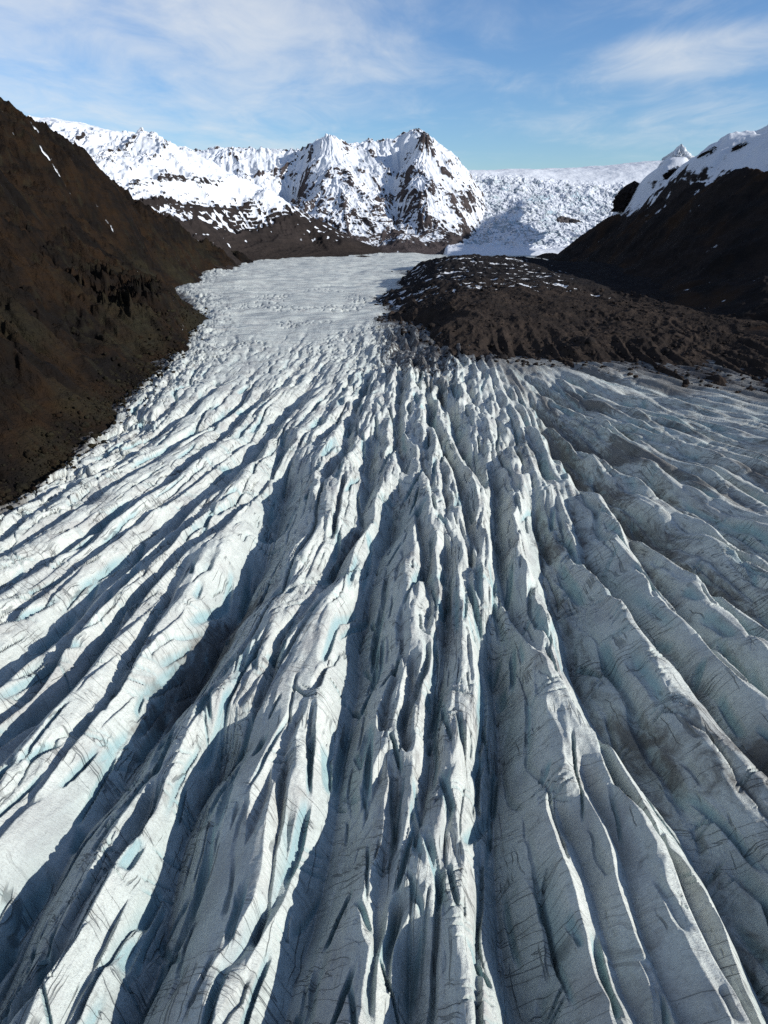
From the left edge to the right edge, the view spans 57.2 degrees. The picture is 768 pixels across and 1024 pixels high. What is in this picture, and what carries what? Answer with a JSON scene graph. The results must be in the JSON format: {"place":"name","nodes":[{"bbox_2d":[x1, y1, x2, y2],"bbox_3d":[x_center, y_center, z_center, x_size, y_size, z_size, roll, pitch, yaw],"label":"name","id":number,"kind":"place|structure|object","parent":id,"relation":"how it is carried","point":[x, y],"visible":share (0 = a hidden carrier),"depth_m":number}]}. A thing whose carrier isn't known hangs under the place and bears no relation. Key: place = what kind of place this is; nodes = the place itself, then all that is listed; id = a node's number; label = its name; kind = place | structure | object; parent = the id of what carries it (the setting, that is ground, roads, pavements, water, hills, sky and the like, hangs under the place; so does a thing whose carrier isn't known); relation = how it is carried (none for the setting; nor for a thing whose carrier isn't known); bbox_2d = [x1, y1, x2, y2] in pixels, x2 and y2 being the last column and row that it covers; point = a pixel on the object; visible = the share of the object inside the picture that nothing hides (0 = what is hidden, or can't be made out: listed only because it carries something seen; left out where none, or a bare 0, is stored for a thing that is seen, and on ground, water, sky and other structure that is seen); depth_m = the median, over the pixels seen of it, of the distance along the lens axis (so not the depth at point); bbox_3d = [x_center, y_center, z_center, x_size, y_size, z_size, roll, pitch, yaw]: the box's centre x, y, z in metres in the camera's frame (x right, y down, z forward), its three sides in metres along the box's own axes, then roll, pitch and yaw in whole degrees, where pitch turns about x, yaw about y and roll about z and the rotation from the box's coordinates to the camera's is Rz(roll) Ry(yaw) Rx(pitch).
{"place":"outdoors","nodes":[
{"label":"outdoors","id":0,"kind":"place"},
{"bbox_2d":[0,97,252,502],"bbox_3d":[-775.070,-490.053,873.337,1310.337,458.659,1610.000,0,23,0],"label":"hillside","id":1,"kind":"structure","parent":0,"point":[90,250],"depth_m":586.48},
{"bbox_2d":[0,275,209,510],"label":"rubble","id":2,"kind":"object","parent":1,"relation":"on","point":[21,486],"visible":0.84,"depth_m":374.94},
{"bbox_2d":[27,115,383,269],"bbox_3d":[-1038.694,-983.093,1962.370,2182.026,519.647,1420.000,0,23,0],"label":"snowy ridge","id":3,"kind":"structure","parent":0,"point":[197,197],"depth_m":1803.30},
{"bbox_2d":[178,128,487,254],"bbox_3d":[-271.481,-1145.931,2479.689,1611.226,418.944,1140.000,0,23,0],"label":"mountain massif","id":4,"kind":"structure","parent":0,"point":[416,190],"depth_m":2481.51},
{"bbox_2d":[0,252,767,1023],"bbox_3d":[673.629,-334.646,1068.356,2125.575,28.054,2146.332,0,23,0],"label":"glacier","id":5,"kind":"object","parent":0,"point":[358,664],"visible":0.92,"depth_m":169.43},
{"bbox_2d":[376,254,767,387],"bbox_3d":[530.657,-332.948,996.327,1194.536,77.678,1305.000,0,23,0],"label":"moraine","id":6,"kind":"structure","parent":5,"relation":"on","point":[592,278],"depth_m":659.37},
{"bbox_2d":[374,277,767,393],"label":"rubble","id":7,"kind":"object","parent":6,"relation":"on","point":[685,383],"visible":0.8,"depth_m":577.03},
{"bbox_2d":[0,0,767,169],"label":"sky","id":8,"kind":"structure","parent":0,"point":[499,84]},
{"bbox_2d":[443,159,689,255],"bbox_3d":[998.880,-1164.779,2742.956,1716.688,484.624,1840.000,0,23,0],"label":"icefall","id":9,"kind":"object","parent":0,"point":[541,211],"visible":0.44,"depth_m":2695.25},
{"bbox_2d":[535,167,767,356],"bbox_3d":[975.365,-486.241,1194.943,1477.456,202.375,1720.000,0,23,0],"label":"hillside","id":10,"kind":"structure","parent":0,"point":[698,245],"depth_m":931.88},
{"bbox_2d":[613,125,767,226],"bbox_3d":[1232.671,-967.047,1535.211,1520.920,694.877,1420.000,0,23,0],"label":"snowy ridge","id":11,"kind":"structure","parent":0,"point":[719,162],"depth_m":1168.85},
{"bbox_2d":[610,181,639,211],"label":"rock tower","id":12,"kind":"structure","parent":11,"relation":"on","point":[622,199],"depth_m":1546.51},
{"bbox_2d":[663,166,679,179],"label":"rock outcrop","id":13,"kind":"object","parent":11,"relation":"on","point":[668,174],"visible":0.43,"depth_m":1350.96},
{"bbox_2d":[661,144,694,160],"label":"rimed peak","id":14,"kind":"structure","parent":11,"relation":"on","point":[680,150],"depth_m":3201.11},
{"bbox_2d":[697,146,716,157],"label":"rock outcrop","id":15,"kind":"object","parent":11,"relation":"on","point":[710,150],"visible":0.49,"depth_m":1173.21},
{"bbox_2d":[731,141,748,151],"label":"rock outcrop","id":16,"kind":"object","parent":11,"relation":"on","point":[739,146],"visible":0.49,"depth_m":1121.04}
]}

